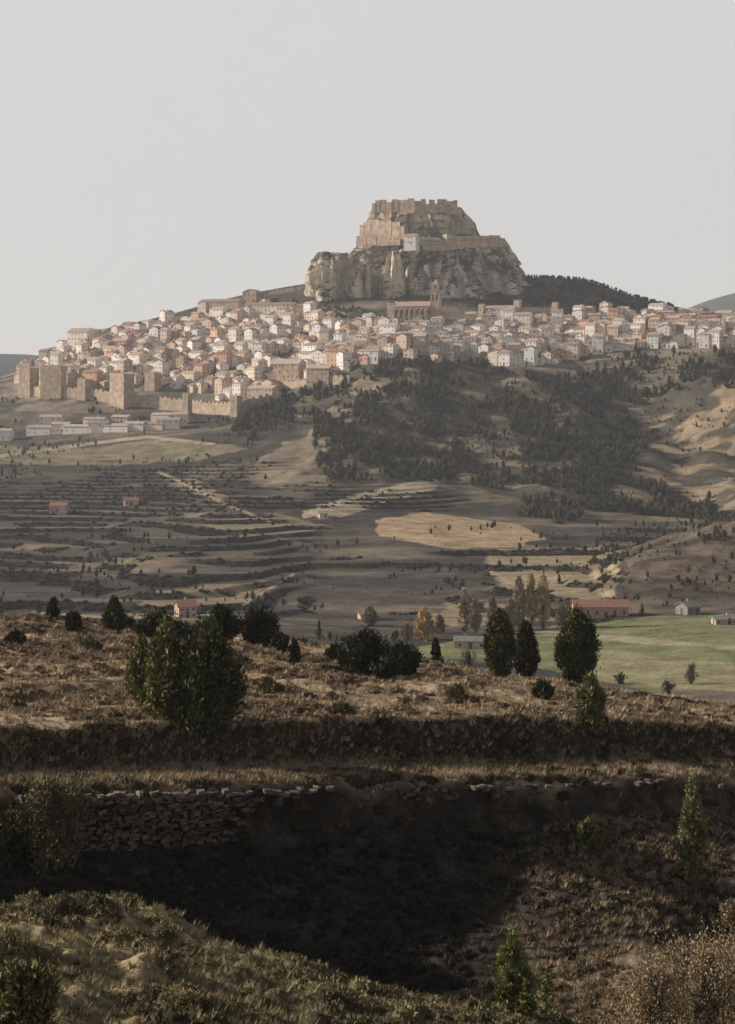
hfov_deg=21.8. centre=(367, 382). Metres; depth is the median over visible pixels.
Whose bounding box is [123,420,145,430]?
suburb house
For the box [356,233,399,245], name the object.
castle curtain wall
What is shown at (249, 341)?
town house
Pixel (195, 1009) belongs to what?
dry grass
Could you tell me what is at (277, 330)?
town house
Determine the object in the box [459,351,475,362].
town house
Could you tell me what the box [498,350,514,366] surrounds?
town house
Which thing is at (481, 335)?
town house
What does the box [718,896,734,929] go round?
dry bush
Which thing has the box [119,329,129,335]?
town house
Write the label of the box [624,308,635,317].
town house
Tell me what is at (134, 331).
town house
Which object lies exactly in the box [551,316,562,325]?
town house
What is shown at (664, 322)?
town house
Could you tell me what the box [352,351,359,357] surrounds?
town house
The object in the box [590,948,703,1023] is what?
dry bush
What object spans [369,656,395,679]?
wild shrub
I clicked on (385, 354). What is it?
town house
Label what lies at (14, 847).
wild shrub
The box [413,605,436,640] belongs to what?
poplar tree
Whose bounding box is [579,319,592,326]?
town house
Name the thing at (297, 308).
town palace
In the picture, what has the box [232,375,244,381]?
town house
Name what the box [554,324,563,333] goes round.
town house
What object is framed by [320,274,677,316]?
hillside woodland
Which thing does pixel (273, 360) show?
town house
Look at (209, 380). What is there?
town house
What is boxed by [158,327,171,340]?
town house
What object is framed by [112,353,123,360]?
town house
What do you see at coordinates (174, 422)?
suburb house
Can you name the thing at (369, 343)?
town house
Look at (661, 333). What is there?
town house
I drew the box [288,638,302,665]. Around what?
juniper tree
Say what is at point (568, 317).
town house
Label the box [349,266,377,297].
castle rock buttress
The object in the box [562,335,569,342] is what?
town house
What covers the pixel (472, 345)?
town house
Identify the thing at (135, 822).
dry stone wall
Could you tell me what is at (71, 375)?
town house
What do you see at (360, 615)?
farm shed
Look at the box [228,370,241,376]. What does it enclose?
town house
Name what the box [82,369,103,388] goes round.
town house
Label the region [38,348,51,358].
town house
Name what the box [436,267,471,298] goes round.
castle rock buttress
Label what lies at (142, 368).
town house
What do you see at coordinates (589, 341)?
town house
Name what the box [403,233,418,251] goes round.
governor house
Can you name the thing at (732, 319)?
town house
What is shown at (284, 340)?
town house
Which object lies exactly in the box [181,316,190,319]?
town house
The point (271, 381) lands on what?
town house
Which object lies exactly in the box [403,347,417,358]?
town house
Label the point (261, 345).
town house
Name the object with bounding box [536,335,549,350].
town house
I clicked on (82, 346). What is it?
town house
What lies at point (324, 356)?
town house
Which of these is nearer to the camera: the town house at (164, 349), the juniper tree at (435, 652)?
the juniper tree at (435, 652)
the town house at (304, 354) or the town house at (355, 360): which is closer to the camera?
the town house at (355, 360)
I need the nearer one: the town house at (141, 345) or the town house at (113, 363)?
the town house at (113, 363)
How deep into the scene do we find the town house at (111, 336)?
1723.93 m
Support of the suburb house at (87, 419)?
on the ground terrain at (656, 645)
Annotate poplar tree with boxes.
[363,604,378,625]
[400,621,413,639]
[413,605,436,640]
[434,613,445,633]
[457,587,470,634]
[469,597,482,633]
[486,588,497,624]
[504,598,518,626]
[511,575,528,629]
[525,571,537,623]
[534,572,550,628]
[555,603,567,626]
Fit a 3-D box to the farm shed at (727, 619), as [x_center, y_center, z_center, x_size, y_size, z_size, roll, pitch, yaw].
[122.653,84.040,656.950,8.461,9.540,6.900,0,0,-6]
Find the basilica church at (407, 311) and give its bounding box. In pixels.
[387,279,441,320]
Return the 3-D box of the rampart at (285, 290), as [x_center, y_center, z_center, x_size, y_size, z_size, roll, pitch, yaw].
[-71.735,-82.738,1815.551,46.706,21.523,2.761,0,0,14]
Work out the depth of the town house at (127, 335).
1689.40 m
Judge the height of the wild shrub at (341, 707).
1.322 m
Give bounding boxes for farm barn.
[571,597,629,619]
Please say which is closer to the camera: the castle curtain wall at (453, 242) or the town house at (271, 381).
the town house at (271, 381)
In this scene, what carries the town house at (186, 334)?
on the ground terrain at (656, 645)
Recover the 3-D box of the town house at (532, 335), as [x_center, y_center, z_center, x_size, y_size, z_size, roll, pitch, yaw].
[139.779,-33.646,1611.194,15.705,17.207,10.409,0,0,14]
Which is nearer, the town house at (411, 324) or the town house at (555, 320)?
the town house at (411, 324)
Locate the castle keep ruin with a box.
[372,198,456,214]
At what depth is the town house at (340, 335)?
1612.68 m
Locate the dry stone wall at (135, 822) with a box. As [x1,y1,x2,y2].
[0,778,734,852]
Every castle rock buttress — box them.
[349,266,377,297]
[378,250,405,298]
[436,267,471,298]
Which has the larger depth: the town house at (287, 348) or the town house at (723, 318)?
the town house at (723, 318)
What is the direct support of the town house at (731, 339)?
on the ground terrain at (656, 645)
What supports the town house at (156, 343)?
on the ground terrain at (656, 645)
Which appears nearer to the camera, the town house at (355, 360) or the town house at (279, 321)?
the town house at (355, 360)
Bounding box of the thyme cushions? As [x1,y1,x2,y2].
[0,886,581,1023]
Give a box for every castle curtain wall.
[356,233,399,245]
[424,234,504,250]
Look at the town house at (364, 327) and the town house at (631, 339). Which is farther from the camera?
the town house at (364, 327)
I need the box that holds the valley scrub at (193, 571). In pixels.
[0,453,734,642]
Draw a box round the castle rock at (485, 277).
[348,248,530,298]
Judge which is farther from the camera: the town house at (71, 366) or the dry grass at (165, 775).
the town house at (71, 366)
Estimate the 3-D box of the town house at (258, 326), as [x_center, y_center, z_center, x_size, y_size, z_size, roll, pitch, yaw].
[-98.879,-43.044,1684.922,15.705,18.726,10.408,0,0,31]
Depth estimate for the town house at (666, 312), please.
1711.88 m
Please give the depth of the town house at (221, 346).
1619.50 m
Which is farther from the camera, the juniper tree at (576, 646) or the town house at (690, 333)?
the town house at (690, 333)
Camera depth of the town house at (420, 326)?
1607.51 m
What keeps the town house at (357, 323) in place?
on the ground terrain at (656, 645)
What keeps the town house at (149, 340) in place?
on the ground terrain at (656, 645)
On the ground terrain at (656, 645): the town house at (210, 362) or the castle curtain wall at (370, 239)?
the town house at (210, 362)
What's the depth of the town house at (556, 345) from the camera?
1571.27 m
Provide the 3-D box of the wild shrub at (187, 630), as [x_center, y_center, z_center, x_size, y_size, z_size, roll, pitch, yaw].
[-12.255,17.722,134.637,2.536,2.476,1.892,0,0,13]
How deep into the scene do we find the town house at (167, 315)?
1758.35 m
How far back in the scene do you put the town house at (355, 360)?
1490.54 m
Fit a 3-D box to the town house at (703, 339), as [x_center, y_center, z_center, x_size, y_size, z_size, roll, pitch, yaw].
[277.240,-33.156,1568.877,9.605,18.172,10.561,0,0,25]
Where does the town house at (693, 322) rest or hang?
on the ground terrain at (656, 645)
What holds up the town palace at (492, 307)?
on the ground terrain at (656, 645)
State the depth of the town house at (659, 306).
1731.83 m
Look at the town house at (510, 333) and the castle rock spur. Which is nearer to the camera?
the town house at (510, 333)
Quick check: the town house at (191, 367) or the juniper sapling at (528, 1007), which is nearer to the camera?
the juniper sapling at (528, 1007)
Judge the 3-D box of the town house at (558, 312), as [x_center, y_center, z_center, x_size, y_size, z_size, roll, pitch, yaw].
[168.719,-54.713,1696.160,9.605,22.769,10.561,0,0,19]
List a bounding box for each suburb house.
[0,427,14,440]
[25,424,50,435]
[39,414,64,424]
[51,421,72,434]
[62,424,91,434]
[83,416,108,423]
[86,420,110,432]
[100,422,129,431]
[111,414,132,422]
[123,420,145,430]
[144,420,162,429]
[150,411,170,420]
[155,416,182,429]
[171,411,189,423]
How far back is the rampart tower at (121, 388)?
1525.11 m
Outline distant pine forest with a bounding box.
[231,344,734,520]
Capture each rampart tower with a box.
[19,367,38,397]
[40,365,66,399]
[78,378,90,400]
[109,372,133,408]
[144,371,160,391]
[182,393,191,411]
[230,394,241,416]
[478,304,485,313]
[514,300,521,311]
[552,302,558,308]
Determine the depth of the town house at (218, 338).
1644.30 m
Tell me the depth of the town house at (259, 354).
1587.05 m
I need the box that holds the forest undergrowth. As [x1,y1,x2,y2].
[238,350,734,520]
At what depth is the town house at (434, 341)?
1514.47 m
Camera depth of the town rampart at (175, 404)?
1508.60 m
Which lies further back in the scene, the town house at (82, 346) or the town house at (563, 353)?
the town house at (82, 346)
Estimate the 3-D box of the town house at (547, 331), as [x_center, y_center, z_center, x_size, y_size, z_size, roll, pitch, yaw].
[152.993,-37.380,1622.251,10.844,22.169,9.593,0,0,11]
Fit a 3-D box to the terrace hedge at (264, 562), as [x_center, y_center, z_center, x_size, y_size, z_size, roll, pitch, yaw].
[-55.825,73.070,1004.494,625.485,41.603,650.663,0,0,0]
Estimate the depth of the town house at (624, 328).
1617.12 m
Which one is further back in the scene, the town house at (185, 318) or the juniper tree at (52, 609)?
the town house at (185, 318)
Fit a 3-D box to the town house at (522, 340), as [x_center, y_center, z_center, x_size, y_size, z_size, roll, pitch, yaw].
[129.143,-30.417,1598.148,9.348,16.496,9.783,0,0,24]
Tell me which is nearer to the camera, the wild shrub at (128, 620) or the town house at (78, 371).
the wild shrub at (128, 620)
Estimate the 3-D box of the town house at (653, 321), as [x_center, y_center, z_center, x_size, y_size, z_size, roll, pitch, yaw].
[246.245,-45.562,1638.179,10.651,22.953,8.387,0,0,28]
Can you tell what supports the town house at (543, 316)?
on the ground terrain at (656, 645)
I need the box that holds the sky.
[0,0,734,354]
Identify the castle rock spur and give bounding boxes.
[304,251,356,301]
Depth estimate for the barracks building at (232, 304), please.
1776.16 m
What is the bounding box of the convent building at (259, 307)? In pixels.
[245,302,297,317]
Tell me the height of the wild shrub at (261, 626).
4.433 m
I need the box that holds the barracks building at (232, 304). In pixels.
[199,298,244,312]
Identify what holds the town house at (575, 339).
on the ground terrain at (656, 645)
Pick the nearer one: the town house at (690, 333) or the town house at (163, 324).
the town house at (690, 333)
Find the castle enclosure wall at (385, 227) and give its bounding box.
[360,220,403,239]
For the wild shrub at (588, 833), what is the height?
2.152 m
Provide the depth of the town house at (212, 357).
1598.25 m
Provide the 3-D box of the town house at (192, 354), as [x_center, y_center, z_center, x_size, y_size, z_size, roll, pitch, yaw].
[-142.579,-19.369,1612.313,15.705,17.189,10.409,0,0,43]
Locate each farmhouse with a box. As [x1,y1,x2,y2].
[49,501,70,514]
[123,496,139,505]
[173,597,197,616]
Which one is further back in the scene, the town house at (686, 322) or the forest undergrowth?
the town house at (686, 322)
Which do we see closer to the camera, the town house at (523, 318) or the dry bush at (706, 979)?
the dry bush at (706, 979)
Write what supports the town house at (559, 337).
on the ground terrain at (656, 645)
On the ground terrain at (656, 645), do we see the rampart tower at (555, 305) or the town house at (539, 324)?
the town house at (539, 324)
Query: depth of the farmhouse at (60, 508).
1174.49 m
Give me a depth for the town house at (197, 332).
1692.54 m
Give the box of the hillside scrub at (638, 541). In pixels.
[143,297,734,601]
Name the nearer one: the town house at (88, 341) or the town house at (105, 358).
the town house at (105, 358)
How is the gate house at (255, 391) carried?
on the ground terrain at (656, 645)
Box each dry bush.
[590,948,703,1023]
[633,913,734,1023]
[679,916,734,1023]
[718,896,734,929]
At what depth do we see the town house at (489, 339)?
1588.46 m
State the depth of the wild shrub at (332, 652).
129.64 m
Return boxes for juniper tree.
[35,599,42,613]
[45,595,60,618]
[100,595,126,631]
[122,632,149,705]
[137,614,183,722]
[160,610,255,745]
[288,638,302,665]
[315,620,322,639]
[430,636,441,660]
[482,607,517,679]
[513,619,541,677]
[553,602,603,684]
[574,670,608,727]
[672,772,709,886]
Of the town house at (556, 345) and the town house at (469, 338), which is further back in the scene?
the town house at (469, 338)
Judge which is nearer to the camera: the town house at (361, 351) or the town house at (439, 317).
the town house at (361, 351)
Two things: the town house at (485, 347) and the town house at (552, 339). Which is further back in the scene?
the town house at (552, 339)
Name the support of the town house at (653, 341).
on the ground terrain at (656, 645)
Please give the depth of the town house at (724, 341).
1564.05 m
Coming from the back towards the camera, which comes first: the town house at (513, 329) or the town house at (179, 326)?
the town house at (179, 326)
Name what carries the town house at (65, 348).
on the ground terrain at (656, 645)
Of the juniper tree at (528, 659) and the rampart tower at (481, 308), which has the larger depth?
the rampart tower at (481, 308)
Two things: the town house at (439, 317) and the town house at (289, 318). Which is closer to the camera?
the town house at (439, 317)
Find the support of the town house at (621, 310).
on the ground terrain at (656, 645)
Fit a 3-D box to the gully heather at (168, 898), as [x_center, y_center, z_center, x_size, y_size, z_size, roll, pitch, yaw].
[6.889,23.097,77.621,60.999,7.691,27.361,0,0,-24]
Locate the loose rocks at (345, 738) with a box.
[0,657,732,779]
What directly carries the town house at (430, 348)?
on the ground terrain at (656, 645)
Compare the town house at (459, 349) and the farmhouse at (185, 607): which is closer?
the farmhouse at (185, 607)
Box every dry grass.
[0,612,734,730]
[0,712,734,810]
[0,809,734,1023]
[0,893,558,1023]
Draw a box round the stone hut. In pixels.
[453,633,484,648]
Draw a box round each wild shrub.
[0,769,101,880]
[0,802,35,868]
[0,956,61,1023]
[3,627,28,643]
[64,609,83,630]
[79,634,103,651]
[124,614,134,628]
[125,606,189,637]
[139,787,157,811]
[176,616,201,642]
[204,601,242,642]
[234,598,281,646]
[255,675,278,693]
[269,629,290,651]
[321,640,347,663]
[328,700,357,717]
[337,624,389,674]
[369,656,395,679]
[380,638,424,677]
[443,682,467,700]
[460,649,476,665]
[531,677,555,699]
[576,815,604,851]
[613,672,627,683]
[661,679,676,693]
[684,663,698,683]
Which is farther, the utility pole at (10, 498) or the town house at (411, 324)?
the town house at (411, 324)
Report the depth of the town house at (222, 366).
1577.42 m
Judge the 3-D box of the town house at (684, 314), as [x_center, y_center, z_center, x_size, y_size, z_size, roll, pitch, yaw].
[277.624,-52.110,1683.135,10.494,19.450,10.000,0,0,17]
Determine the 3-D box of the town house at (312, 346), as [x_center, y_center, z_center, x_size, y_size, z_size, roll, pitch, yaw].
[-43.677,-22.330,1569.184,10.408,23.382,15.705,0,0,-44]
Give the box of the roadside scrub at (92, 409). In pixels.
[0,396,267,480]
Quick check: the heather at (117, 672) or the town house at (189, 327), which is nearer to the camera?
the heather at (117, 672)
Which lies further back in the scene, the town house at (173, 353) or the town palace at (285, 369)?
the town house at (173, 353)
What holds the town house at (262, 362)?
on the ground terrain at (656, 645)
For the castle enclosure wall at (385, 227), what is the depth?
1805.26 m
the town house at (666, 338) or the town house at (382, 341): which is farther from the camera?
the town house at (666, 338)
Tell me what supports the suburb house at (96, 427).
on the ground terrain at (656, 645)
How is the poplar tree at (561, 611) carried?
on the ground terrain at (656, 645)
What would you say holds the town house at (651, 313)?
on the ground terrain at (656, 645)
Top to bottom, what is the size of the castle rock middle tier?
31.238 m
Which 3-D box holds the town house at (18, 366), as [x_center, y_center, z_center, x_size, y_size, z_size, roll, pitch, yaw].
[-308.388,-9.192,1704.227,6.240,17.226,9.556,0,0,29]
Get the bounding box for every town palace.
[67,327,96,349]
[273,358,306,389]
[293,304,320,313]
[306,364,333,390]
[486,305,522,311]
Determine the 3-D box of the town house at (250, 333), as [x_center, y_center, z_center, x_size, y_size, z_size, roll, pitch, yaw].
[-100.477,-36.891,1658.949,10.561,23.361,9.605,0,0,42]
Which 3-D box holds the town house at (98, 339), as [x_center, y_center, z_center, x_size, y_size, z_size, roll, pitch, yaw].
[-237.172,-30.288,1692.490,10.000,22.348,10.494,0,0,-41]
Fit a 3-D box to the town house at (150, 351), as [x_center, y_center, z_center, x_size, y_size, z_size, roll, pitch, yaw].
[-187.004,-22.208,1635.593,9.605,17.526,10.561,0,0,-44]
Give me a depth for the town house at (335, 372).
1483.76 m
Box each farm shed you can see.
[318,509,327,518]
[356,611,364,619]
[674,599,701,614]
[709,613,734,624]
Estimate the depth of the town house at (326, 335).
1622.08 m
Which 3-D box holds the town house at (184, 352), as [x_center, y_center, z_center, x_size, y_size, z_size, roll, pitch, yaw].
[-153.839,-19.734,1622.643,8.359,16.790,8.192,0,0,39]
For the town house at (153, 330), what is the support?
on the ground terrain at (656, 645)
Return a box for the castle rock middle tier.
[348,233,521,265]
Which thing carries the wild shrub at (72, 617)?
on the ground terrain at (656, 645)
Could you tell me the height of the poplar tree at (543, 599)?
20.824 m
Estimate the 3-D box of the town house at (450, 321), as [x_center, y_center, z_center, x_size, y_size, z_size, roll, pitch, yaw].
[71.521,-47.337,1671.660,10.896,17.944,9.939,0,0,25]
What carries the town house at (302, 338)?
on the ground terrain at (656, 645)
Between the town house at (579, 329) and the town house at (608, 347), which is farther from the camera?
the town house at (579, 329)
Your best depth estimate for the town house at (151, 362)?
1599.36 m
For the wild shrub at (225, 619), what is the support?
on the ground terrain at (656, 645)
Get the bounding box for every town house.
[13,373,18,383]
[16,364,20,372]
[21,358,33,367]
[34,358,43,368]
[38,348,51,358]
[42,356,49,362]
[49,351,65,364]
[56,339,66,349]
[61,344,71,353]
[64,363,77,370]
[67,350,75,358]
[67,370,75,386]
[69,358,76,363]
[73,367,84,376]
[73,376,82,388]
[75,341,90,358]
[75,358,86,364]
[78,350,85,358]
[80,339,91,344]
[81,363,93,369]
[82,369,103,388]
[83,350,97,359]
[87,356,102,366]
[91,379,95,388]
[92,336,107,347]
[94,341,101,354]
[98,331,110,337]
[98,355,108,361]
[99,364,113,379]
[99,379,108,389]
[102,340,112,354]
[104,346,115,355]
[105,349,117,360]
[106,333,118,340]
[108,360,116,369]
[111,324,124,334]
[111,337,131,345]
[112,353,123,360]
[115,343,130,354]
[115,354,127,359]
[117,358,132,372]
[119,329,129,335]
[121,333,132,339]
[122,321,134,327]
[128,351,148,370]
[129,328,140,333]
[130,341,137,348]
[132,322,146,333]
[132,333,143,340]
[132,348,145,352]
[134,372,143,385]
[136,363,150,376]
[137,341,151,348]
[138,337,152,343]
[142,319,155,328]
[142,347,154,355]
[144,335,156,340]
[146,360,154,368]
[149,325,161,340]
[152,340,164,347]
[153,351,166,359]
[153,358,169,376]
[154,321,168,327]
[154,346,169,359]
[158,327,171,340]
[159,309,174,322]
[161,377,169,385]
[166,340,176,348]
[168,348,178,359]
[169,374,184,389]
[170,369,182,376]
[172,328,181,339]
[173,323,185,330]
[174,338,188,346]
[176,345,188,353]
[176,354,189,367]
[177,364,193,369]
[179,331,192,338]
[179,367,190,370]
[180,350,189,355]
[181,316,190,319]
[181,370,201,385]
[184,319,198,324]
[184,323,198,330]
[187,339,200,350]
[187,357,199,365]
[187,383,194,392]
[188,350,208,357]
[190,329,204,337]
[190,336,205,346]
[191,311,204,319]
[194,362,209,376]
[194,381,207,393]
[196,317,205,325]
[196,354,207,360]
[197,301,207,312]
[197,376,205,381]
[199,358,213,373]
[200,346,209,351]
[202,317,216,333]
[204,376,216,390]
[205,336,215,341]
[206,342,216,351]
[208,354,215,367]
[209,306,228,318]
[210,326,224,336]
[212,342,232,354]
[214,336,228,341]
[214,377,230,393]
[215,371,230,378]
[215,393,223,400]
[216,315,226,324]
[216,349,231,367]
[216,361,228,372]
[217,324,232,331]
[217,340,229,342]
[220,316,232,323]
[220,322,237,326]
[222,386,231,399]
[228,326,242,341]
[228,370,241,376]
[230,309,243,325]
[231,355,237,367]
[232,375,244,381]
[232,379,248,399]
[233,341,248,352]
[236,350,252,363]
[236,362,251,369]
[241,339,260,351]
[242,305,251,317]
[242,317,254,321]
[244,327,259,338]
[245,323,264,329]
[247,364,262,381]
[250,317,263,323]
[251,357,267,371]
[252,340,266,355]
[252,380,261,384]
[254,350,270,358]
[258,329,269,338]
[259,299,271,301]
[260,312,273,318]
[260,378,279,386]
[262,325,269,333]
[262,370,272,379]
[263,354,277,366]
[264,315,278,325]
[266,340,276,354]
[270,323,284,338]
[270,357,284,366]
[274,343,282,353]
[275,306,289,315]
[275,318,282,323]
[277,337,291,345]
[282,311,296,326]
[283,343,291,352]
[285,327,297,338]
[293,342,301,350]
[294,319,307,330]
[294,333,306,341]
[299,335,307,341]
[299,350,312,358]
[301,338,316,350]
[303,301,316,313]
[303,324,311,332]
[303,341,324,350]
[303,358,312,366]
[304,310,310,320]
[310,319,322,324]
[311,309,324,320]
[311,322,326,334]
[311,348,323,364]
[314,332,318,340]
[319,328,334,344]
[321,350,325,364]
[322,316,336,329]
[325,311,336,316]
[325,344,336,349]
[326,348,347,365]
[330,370,343,376]
[333,330,346,341]
[335,320,347,328]
[335,341,349,348]
[336,351,352,371]
[337,318,351,321]
[339,322,352,330]
[343,344,360,352]
[344,360,353,373]
[345,330,354,334]
[346,335,354,343]
[349,357,358,364]
[351,318,365,329]
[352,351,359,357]
[354,333,370,340]
[356,343,364,348]
[357,339,372,342]
[357,348,368,354]
[358,326,370,329]
[358,328,371,333]
[359,353,368,364]
[362,312,375,319]
[362,315,374,325]
[365,341,375,348]
[368,347,382,363]
[375,315,381,325]
[377,335,393,348]
[378,316,389,325]
[379,323,399,335]
[382,351,387,358]
[384,343,399,358]
[389,316,401,322]
[396,332,413,352]
[400,322,406,328]
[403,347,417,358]
[407,320,417,329]
[413,313,422,318]
[413,328,428,332]
[413,333,428,355]
[414,323,427,328]
[417,319,429,327]
[426,344,439,354]
[427,327,435,336]
[429,337,442,344]
[429,353,441,363]
[430,315,445,324]
[430,319,441,331]
[435,330,449,338]
[437,341,450,359]
[441,338,453,349]
[442,324,451,331]
[443,335,452,338]
[445,319,456,324]
[451,322,464,331]
[454,339,464,343]
[454,343,466,360]
[458,332,470,337]
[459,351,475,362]
[464,325,471,330]
[464,329,483,335]
[464,335,477,341]
[465,311,477,325]
[467,340,478,356]
[471,323,485,330]
[473,319,483,323]
[475,333,491,338]
[476,314,483,320]
[478,342,490,358]
[479,351,487,359]
[482,336,492,343]
[483,314,496,327]
[486,308,495,314]
[487,350,499,365]
[489,333,503,339]
[490,325,501,331]
[491,341,505,350]
[492,331,503,335]
[493,306,509,317]
[494,318,507,329]
[498,316,510,323]
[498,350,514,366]
[502,307,516,322]
[502,335,515,348]
[503,330,516,337]
[506,327,517,331]
[508,342,520,353]
[513,311,533,325]
[513,353,522,366]
[515,337,526,343]
[516,331,526,337]
[518,325,533,333]
[523,333,542,338]
[524,345,537,366]
[525,337,541,352]
[533,317,542,323]
[534,313,547,321]
[536,322,550,327]
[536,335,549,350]
[538,324,553,332]
[538,358,546,364]
[541,326,554,336]
[542,350,554,363]
[546,335,556,345]
[551,308,563,319]
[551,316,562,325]
[551,342,565,352]
[551,356,560,363]
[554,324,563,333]
[554,334,563,340]
[555,348,567,359]
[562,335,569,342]
[563,319,571,324]
[563,323,578,329]
[564,314,571,320]
[567,331,581,337]
[567,337,578,341]
[567,341,581,359]
[572,309,588,321]
[573,304,586,310]
[573,327,583,333]
[576,334,589,343]
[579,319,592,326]
[581,344,590,355]
[585,321,597,337]
[586,305,595,312]
[586,337,591,345]
[588,312,601,321]
[592,333,605,354]
[596,321,608,333]
[599,301,611,307]
[599,305,612,316]
[604,333,610,340]
[604,342,614,352]
[607,308,619,318]
[607,324,621,338]
[611,337,626,342]
[612,318,626,324]
[614,341,635,350]
[617,306,623,313]
[619,332,629,337]
[621,324,627,332]
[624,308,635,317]
[625,337,635,342]
[626,316,631,322]
[628,328,641,336]
[629,322,644,330]
[632,332,644,344]
[634,315,648,330]
[637,339,645,347]
[644,329,656,336]
[646,312,660,316]
[646,333,660,348]
[647,316,661,329]
[648,302,667,309]
[648,332,662,342]
[650,314,662,319]
[657,310,675,315]
[657,323,671,335]
[658,320,670,325]
[660,341,666,348]
[662,336,670,341]
[666,339,680,348]
[667,314,681,323]
[671,322,676,333]
[673,332,685,346]
[676,324,685,332]
[677,313,688,315]
[677,318,690,325]
[679,308,690,312]
[682,315,694,318]
[683,325,697,345]
[690,308,701,313]
[691,319,697,325]
[696,327,708,345]
[697,319,709,327]
[698,331,709,347]
[699,310,712,314]
[700,314,718,319]
[700,325,711,329]
[708,318,720,326]
[708,329,723,347]
[712,325,725,333]
[715,309,733,315]
[719,316,726,320]
[723,335,726,346]
[726,312,734,321]
[726,327,734,333]
[726,332,734,347]
[727,321,734,327]
[728,316,734,321]
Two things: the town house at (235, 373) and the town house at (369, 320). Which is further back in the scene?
the town house at (369, 320)
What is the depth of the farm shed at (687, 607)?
694.34 m
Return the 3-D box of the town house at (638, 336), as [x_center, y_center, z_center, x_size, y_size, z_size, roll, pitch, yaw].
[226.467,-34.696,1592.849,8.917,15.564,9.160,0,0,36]
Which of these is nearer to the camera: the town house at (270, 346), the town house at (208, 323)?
the town house at (270, 346)
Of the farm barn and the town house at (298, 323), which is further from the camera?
the town house at (298, 323)
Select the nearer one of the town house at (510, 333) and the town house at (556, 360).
the town house at (556, 360)
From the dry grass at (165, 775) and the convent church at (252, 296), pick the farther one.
the convent church at (252, 296)
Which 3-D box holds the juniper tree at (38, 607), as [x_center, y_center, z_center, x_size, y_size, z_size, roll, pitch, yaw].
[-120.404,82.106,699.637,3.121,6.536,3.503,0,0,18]
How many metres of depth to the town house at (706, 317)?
1690.82 m
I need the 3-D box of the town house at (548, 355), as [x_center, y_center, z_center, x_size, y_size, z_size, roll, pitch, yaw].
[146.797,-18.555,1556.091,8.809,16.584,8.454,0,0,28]
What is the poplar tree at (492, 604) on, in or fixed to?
on the ground terrain at (656, 645)
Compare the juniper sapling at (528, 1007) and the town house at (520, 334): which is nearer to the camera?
the juniper sapling at (528, 1007)
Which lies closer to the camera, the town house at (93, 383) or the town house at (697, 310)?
the town house at (93, 383)
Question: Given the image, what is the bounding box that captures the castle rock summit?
[366,207,479,235]
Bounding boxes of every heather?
[0,612,734,727]
[0,711,734,847]
[0,807,734,1023]
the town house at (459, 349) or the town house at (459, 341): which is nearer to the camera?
the town house at (459, 349)
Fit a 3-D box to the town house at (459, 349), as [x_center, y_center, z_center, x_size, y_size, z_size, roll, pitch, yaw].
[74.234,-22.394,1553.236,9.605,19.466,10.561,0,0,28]
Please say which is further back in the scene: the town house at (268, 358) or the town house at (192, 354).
the town house at (192, 354)
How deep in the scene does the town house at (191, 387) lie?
1551.16 m
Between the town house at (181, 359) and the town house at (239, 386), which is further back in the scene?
the town house at (181, 359)
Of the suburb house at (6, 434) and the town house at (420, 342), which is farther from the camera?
the town house at (420, 342)
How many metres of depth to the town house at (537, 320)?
1691.50 m
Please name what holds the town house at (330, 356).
on the ground terrain at (656, 645)
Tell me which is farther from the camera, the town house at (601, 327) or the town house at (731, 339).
the town house at (601, 327)
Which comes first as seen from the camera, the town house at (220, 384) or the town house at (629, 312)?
the town house at (220, 384)
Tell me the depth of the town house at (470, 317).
1675.38 m
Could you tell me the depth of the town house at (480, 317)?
1672.12 m
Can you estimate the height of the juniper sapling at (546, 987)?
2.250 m
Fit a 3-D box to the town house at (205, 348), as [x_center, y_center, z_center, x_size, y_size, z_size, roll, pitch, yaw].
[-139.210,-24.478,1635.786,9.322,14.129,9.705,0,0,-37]
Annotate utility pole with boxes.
[10,482,10,514]
[407,617,414,643]
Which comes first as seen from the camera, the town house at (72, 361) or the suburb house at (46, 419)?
the suburb house at (46, 419)
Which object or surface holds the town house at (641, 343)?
on the ground terrain at (656, 645)
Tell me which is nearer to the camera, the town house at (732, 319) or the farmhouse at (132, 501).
the farmhouse at (132, 501)
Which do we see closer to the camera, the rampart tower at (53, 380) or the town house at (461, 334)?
the rampart tower at (53, 380)
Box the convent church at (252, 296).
[242,289,263,303]
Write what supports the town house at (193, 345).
on the ground terrain at (656, 645)
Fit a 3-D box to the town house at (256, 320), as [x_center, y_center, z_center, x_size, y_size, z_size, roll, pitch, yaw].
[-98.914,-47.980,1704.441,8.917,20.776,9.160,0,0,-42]
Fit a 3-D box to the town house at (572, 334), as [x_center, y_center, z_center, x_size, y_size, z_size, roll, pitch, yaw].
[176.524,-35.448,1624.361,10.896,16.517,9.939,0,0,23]
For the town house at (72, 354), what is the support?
on the ground terrain at (656, 645)
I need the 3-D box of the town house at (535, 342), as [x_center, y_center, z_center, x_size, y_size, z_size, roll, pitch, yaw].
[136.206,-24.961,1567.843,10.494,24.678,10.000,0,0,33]
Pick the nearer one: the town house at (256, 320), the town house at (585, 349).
the town house at (585, 349)
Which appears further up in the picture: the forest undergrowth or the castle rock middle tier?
the castle rock middle tier
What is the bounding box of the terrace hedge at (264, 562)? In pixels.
[0,460,733,622]
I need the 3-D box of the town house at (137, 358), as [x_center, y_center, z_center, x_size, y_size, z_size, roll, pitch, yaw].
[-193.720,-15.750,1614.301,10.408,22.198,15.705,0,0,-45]
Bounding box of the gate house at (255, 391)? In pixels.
[246,384,280,397]
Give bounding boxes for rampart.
[18,384,280,414]
[268,286,304,294]
[282,375,350,388]
[485,307,562,315]
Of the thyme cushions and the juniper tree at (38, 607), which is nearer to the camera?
the thyme cushions
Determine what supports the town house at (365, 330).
on the ground terrain at (656, 645)
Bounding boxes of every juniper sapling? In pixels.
[493,924,535,1014]
[514,977,539,1018]
[534,970,559,1015]
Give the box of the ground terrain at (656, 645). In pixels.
[0,277,734,1023]

